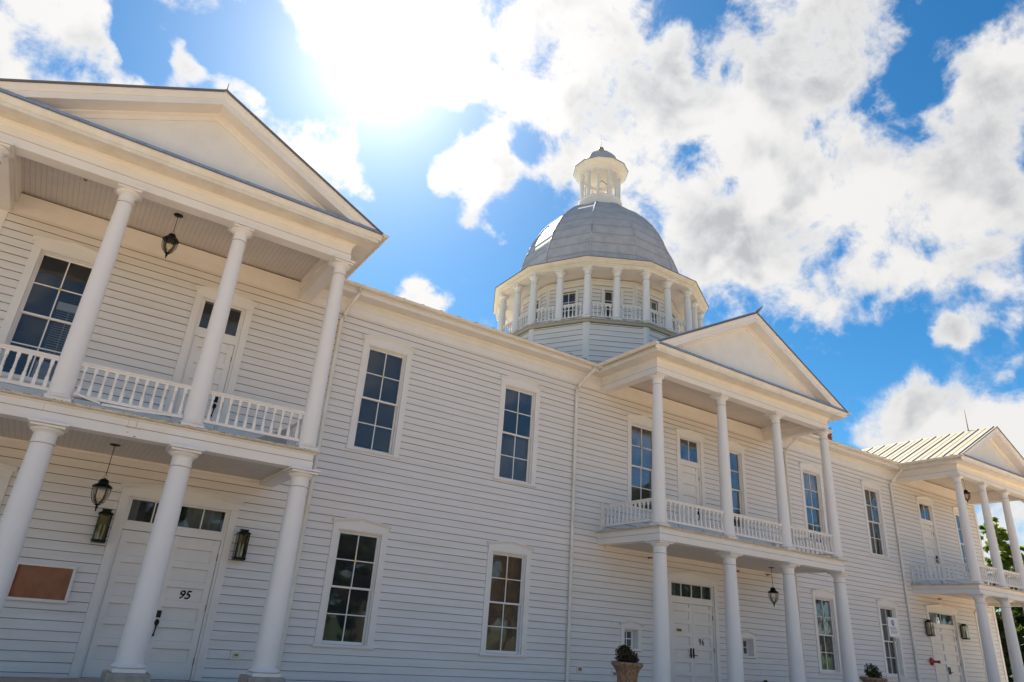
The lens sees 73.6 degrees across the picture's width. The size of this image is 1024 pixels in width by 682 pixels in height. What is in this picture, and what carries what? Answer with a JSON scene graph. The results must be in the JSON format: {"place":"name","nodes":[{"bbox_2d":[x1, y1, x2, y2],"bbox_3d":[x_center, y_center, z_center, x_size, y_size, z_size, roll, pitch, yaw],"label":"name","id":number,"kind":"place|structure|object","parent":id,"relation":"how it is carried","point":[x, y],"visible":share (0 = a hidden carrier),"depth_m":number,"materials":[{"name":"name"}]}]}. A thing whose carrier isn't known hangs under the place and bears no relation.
{"place":"outdoors","nodes":[
{"label":"outdoors","id":0,"kind":"place"},
{"bbox_2d":[0,78,1023,681],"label":"white hall","id":1,"kind":"structure","parent":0,"point":[402,488],"depth_m":15.39,"materials":[{"name":"paint"}]},
{"bbox_2d":[0,462,17,506],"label":"door","id":2,"kind":"structure","parent":1,"relation":"in","point":[6,470],"depth_m":11.30,"materials":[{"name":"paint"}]},
{"bbox_2d":[6,561,76,603],"bbox_3d":[-7.670,3.937,11.158,0.870,0.580,0.050,18,-27,-29],"label":"notice case","id":3,"kind":"object","parent":1,"relation":"attached to","point":[41,582],"visible":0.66,"depth_m":11.16,"materials":[{"name":"paint"}]},
{"bbox_2d":[0,235,97,385],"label":"window","id":4,"kind":"structure","parent":1,"relation":"in","point":[72,250],"depth_m":12.43,"materials":[{"name":"paint"}]},
{"bbox_2d":[90,509,113,543],"bbox_3d":[-7.046,3.183,11.775,0.230,0.554,0.213,18,-27,-29],"label":"wall lamp","id":5,"kind":"object","parent":1,"relation":"attached to","point":[101,529],"visible":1,"depth_m":11.78,"materials":[{"name":"black metal"}]},
{"bbox_2d":[91,443,120,510],"bbox_3d":[-6.642,2.228,11.177,0.277,1.095,0.277,8,-23,-9],"label":"pendant lantern","id":6,"kind":"object","parent":1,"relation":"hanging from","point":[103,483],"visible":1,"depth_m":11.08,"materials":[{"name":"black metal"}]},
{"bbox_2d":[68,483,243,680],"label":"door","id":7,"kind":"structure","parent":1,"relation":"in","point":[179,630],"depth_m":12.11,"materials":[{"name":"paint"}]},
{"bbox_2d":[161,213,182,257],"bbox_3d":[-6.396,-1.966,12.875,0.277,0.945,0.277,8,-23,-9],"label":"pendant lantern","id":8,"kind":"object","parent":1,"relation":"hanging from","point":[170,238],"visible":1,"depth_m":12.82,"materials":[{"name":"black metal"}]},
{"bbox_2d":[161,285,257,431],"bbox_3d":[-6.072,0.573,13.640,1.240,3.496,0.232,18,-27,-29],"label":"door","id":9,"kind":"structure","parent":1,"relation":"in","point":[232,348],"depth_m":13.75,"materials":[{"name":"paint"}]},
{"bbox_2d":[230,650,240,659],"bbox_3d":[-5.007,5.690,12.400,0.170,0.150,0.053,18,-27,-29],"label":"wall socket","id":10,"kind":"object","parent":1,"relation":"attached to","point":[235,654],"depth_m":12.39,"materials":[{"name":"paint"}]},
{"bbox_2d":[231,529,250,560],"bbox_3d":[-5.104,3.844,12.910,0.230,0.554,0.213,18,-27,-29],"label":"wall lamp","id":11,"kind":"object","parent":1,"relation":"attached to","point":[241,545],"visible":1,"depth_m":12.91,"materials":[{"name":"black metal"}]},
{"bbox_2d":[312,518,391,649],"bbox_3d":[-3.265,4.916,14.025,1.320,2.530,0.242,18,-27,-29],"label":"window","id":12,"kind":"structure","parent":1,"relation":"in","point":[366,527],"depth_m":14.05,"materials":[{"name":"paint"}]},
{"bbox_2d":[345,334,415,458],"bbox_3d":[-2.989,1.231,15.594,1.320,2.761,0.242,18,-27,-29],"label":"window","id":13,"kind":"structure","parent":1,"relation":"in","point":[389,346],"depth_m":15.64,"materials":[{"name":"paint"}]},
{"bbox_2d":[478,541,534,657],"bbox_3d":[-0.143,5.934,15.867,1.320,2.530,0.242,18,-27,-29],"label":"window","id":14,"kind":"structure","parent":1,"relation":"in","point":[502,548],"depth_m":15.90,"materials":[{"name":"paint"}]},
{"bbox_2d":[493,375,542,487],"bbox_3d":[0.133,2.258,17.431,1.320,2.760,0.242,18,-27,-29],"label":"window","id":15,"kind":"structure","parent":1,"relation":"in","point":[522,384],"depth_m":17.50,"materials":[{"name":"paint"}]},
{"bbox_2d":[527,296,540,321],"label":"tower window","id":16,"kind":"structure","parent":1,"relation":"in","point":[538,306],"depth_m":24.87,"materials":[{"name":"paint"}]},
{"bbox_2d":[563,287,578,319],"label":"tower window","id":17,"kind":"structure","parent":1,"relation":"in","point":[573,289],"depth_m":24.03,"materials":[{"name":"paint"}]},
{"bbox_2d":[576,666,581,671],"bbox_3d":[1.613,7.820,16.314,0.153,0.135,0.053,18,-27,-29],"label":"wall socket","id":18,"kind":"object","parent":1,"relation":"attached to","point":[578,668],"depth_m":16.29,"materials":[{"name":"paint"}]},
{"bbox_2d":[601,287,623,319],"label":"tower window","id":19,"kind":"structure","parent":1,"relation":"in","point":[603,300],"depth_m":23.75,"materials":[{"name":"paint"}]},
{"bbox_2d":[611,670,616,676],"bbox_3d":[2.512,8.179,16.820,0.170,0.150,0.053,18,-27,-29],"label":"wall socket","id":20,"kind":"object","parent":1,"relation":"attached to","point":[613,673],"depth_m":16.80,"materials":[{"name":"paint"}]},
{"bbox_2d":[619,620,644,651],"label":"window","id":21,"kind":"structure","parent":1,"relation":"in","point":[631,630],"depth_m":17.58,"materials":[{"name":"paint"}]},
{"bbox_2d":[626,414,652,512],"bbox_3d":[3.724,3.476,19.532,1.320,2.760,0.242,18,-27,-29],"label":"window","id":22,"kind":"structure","parent":1,"relation":"in","point":[640,438],"depth_m":19.56,"materials":[{"name":"paint"}]},
{"bbox_2d":[650,296,660,324],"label":"tower window","id":23,"kind":"structure","parent":1,"relation":"in","point":[653,305],"depth_m":24.30,"materials":[{"name":"paint"}]},
{"bbox_2d":[671,308,676,330],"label":"tower window","id":24,"kind":"structure","parent":1,"relation":"in","point":[672,311],"depth_m":25.40,"materials":[{"name":"paint"}]},
{"bbox_2d":[675,429,706,532],"bbox_3d":[5.293,4.349,20.315,1.250,3.506,0.232,18,-27,-29],"label":"door","id":25,"kind":"structure","parent":1,"relation":"in","point":[690,459],"depth_m":20.50,"materials":[{"name":"paint"}]},
{"bbox_2d":[667,571,721,681],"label":"door","id":26,"kind":"structure","parent":1,"relation":"in","point":[693,629],"depth_m":18.80,"materials":[{"name":"paint"}]},
{"bbox_2d":[717,440,750,531],"bbox_3d":[6.869,4.482,21.393,1.320,2.761,0.242,18,-27,-29],"label":"window","id":27,"kind":"structure","parent":1,"relation":"in","point":[737,461],"depth_m":21.62,"materials":[{"name":"paint"}]},
{"bbox_2d":[741,630,757,658],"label":"window","id":28,"kind":"structure","parent":1,"relation":"in","point":[748,638],"depth_m":19.80,"materials":[{"name":"paint"}]},
{"bbox_2d":[768,567,778,606],"bbox_3d":[7.447,7.024,19.538,0.277,1.075,0.277,8,-23,-9],"label":"pendant lantern","id":29,"kind":"object","parent":1,"relation":"hanging from","point":[773,591],"visible":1,"depth_m":19.45,"materials":[{"name":"black metal"}]},
{"bbox_2d":[798,463,829,546],"bbox_3d":[10.297,5.562,23.428,1.320,2.761,0.242,18,-27,-29],"label":"window","id":30,"kind":"structure","parent":1,"relation":"in","point":[810,474],"depth_m":23.54,"materials":[{"name":"paint"}]},
{"bbox_2d":[810,589,841,674],"bbox_3d":[10.020,9.247,21.860,1.320,2.530,0.242,18,-27,-29],"label":"window","id":31,"kind":"structure","parent":1,"relation":"in","point":[827,635],"depth_m":21.90,"materials":[{"name":"paint"}]},
{"bbox_2d":[860,480,890,558],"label":"window","id":32,"kind":"structure","parent":1,"relation":"in","point":[875,521],"depth_m":25.28,"materials":[{"name":"paint"}]},
{"bbox_2d":[875,598,907,678],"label":"window","id":33,"kind":"structure","parent":1,"relation":"in","point":[883,612],"depth_m":23.64,"materials":[{"name":"paint"}]},
{"bbox_2d":[925,619,934,635],"bbox_3d":[15.200,10.435,24.893,0.230,0.554,0.213,18,-27,-29],"label":"wall lamp","id":34,"kind":"object","parent":1,"relation":"attached to","point":[929,629],"visible":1,"depth_m":24.87,"materials":[{"name":"black metal"}]},
{"bbox_2d":[915,496,945,583],"bbox_3d":[16.428,7.895,26.913,1.290,3.526,0.232,18,-27,-29],"label":"door","id":35,"kind":"structure","parent":1,"relation":"in","point":[926,515],"depth_m":27.03,"materials":[{"name":"paint"}]},
{"bbox_2d":[929,657,940,664],"bbox_3d":[15.112,11.446,24.424,0.282,0.260,0.261,18,-27,-29],"label":"alarm bell","id":36,"kind":"object","parent":1,"relation":"attached to","point":[932,660],"visible":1,"depth_m":24.44,"materials":[{"name":"red metal"}]},
{"bbox_2d":[925,604,967,681],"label":"door","id":37,"kind":"structure","parent":1,"relation":"in","point":[946,644],"depth_m":25.50,"materials":[{"name":"paint"}]},
{"bbox_2d":[951,507,968,574],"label":"window","id":38,"kind":"structure","parent":1,"relation":"in","point":[955,510],"depth_m":28.39,"materials":[{"name":"paint"}]},
{"bbox_2d":[959,624,969,639],"bbox_3d":[17.283,11.095,26.128,0.230,0.554,0.213,18,-27,-29],"label":"wall lamp","id":39,"kind":"object","parent":1,"relation":"attached to","point":[965,634],"visible":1,"depth_m":26.10,"materials":[{"name":"black metal"}]},
{"bbox_2d":[963,479,970,502],"bbox_3d":[17.968,5.935,27.104,0.277,0.975,0.277,-11,-28,32],"label":"pendant lantern","id":40,"kind":"object","parent":1,"relation":"hanging from","point":[966,492],"visible":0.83,"depth_m":27.00,"materials":[{"name":"black metal"}]},
{"bbox_2d":[974,611,1001,681],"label":"door","id":41,"kind":"structure","parent":1,"relation":"in","point":[975,613],"depth_m":26.99,"materials":[{"name":"paint"}]},
{"bbox_2d":[0,0,1023,644],"label":"sky","id":42,"kind":"structure","parent":0,"point":[851,172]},
{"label":"pavement","id":43,"kind":"structure","parent":0,"visible":0},
{"bbox_2d":[611,661,642,681],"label":"stone urn","id":44,"kind":"object","parent":43,"relation":"on","point":[627,671],"visible":0.99,"depth_m":11.62,"materials":[{"name":"stone"}]},
{"bbox_2d":[614,644,638,662],"bbox_3d":[2.010,5.465,11.891,0.488,0.351,0.414,18,-27,-29],"label":"potted shrub","id":45,"kind":"object","parent":44,"relation":"in","point":[625,653],"visible":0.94,"depth_m":11.82,"materials":[{"name":"green plant"}]},
{"bbox_2d":[859,676,887,681],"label":"stone urn","id":46,"kind":"object","parent":43,"relation":"on","point":[866,679],"visible":0.98,"depth_m":14.95,"materials":[{"name":"stone"}]},
{"bbox_2d":[864,663,881,677],"bbox_3d":[8.024,7.353,15.205,0.423,0.367,0.333,18,-27,-29],"label":"potted shrub","id":47,"kind":"object","parent":46,"relation":"in","point":[873,673],"visible":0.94,"depth_m":15.14,"materials":[{"name":"green plant"}]},
{"bbox_2d":[887,617,900,681],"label":"parking sign","id":48,"kind":"object","parent":43,"relation":"on","point":[893,628],"visible":1,"depth_m":17.03,"materials":[{"name":"white metal"}]},
{"bbox_3d":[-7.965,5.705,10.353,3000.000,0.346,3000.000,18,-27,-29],"label":"ground","id":49,"kind":"structure","parent":0,"visible":0},
{"bbox_2d":[979,517,1023,617],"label":"tree","id":50,"kind":"object","parent":49,"relation":"on","point":[1004,546],"visible":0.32,"depth_m":38.62,"materials":[{"name":"green plant"}]},
{"bbox_2d":[994,608,1023,681],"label":"tree","id":51,"kind":"object","parent":49,"relation":"on","point":[1020,637],"visible":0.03,"depth_m":36.95,"materials":[{"name":"green plant"}]},
{"bbox_2d":[998,587,1023,680],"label":"tree","id":52,"kind":"object","parent":49,"relation":"on","point":[1019,618],"visible":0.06,"depth_m":40.99,"materials":[{"name":"green plant"}]},
{"bbox_2d":[1001,546,1023,632],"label":"tree","id":53,"kind":"object","parent":49,"relation":"on","point":[1020,628],"visible":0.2,"depth_m":37.79,"materials":[{"name":"green plant"}]}
]}

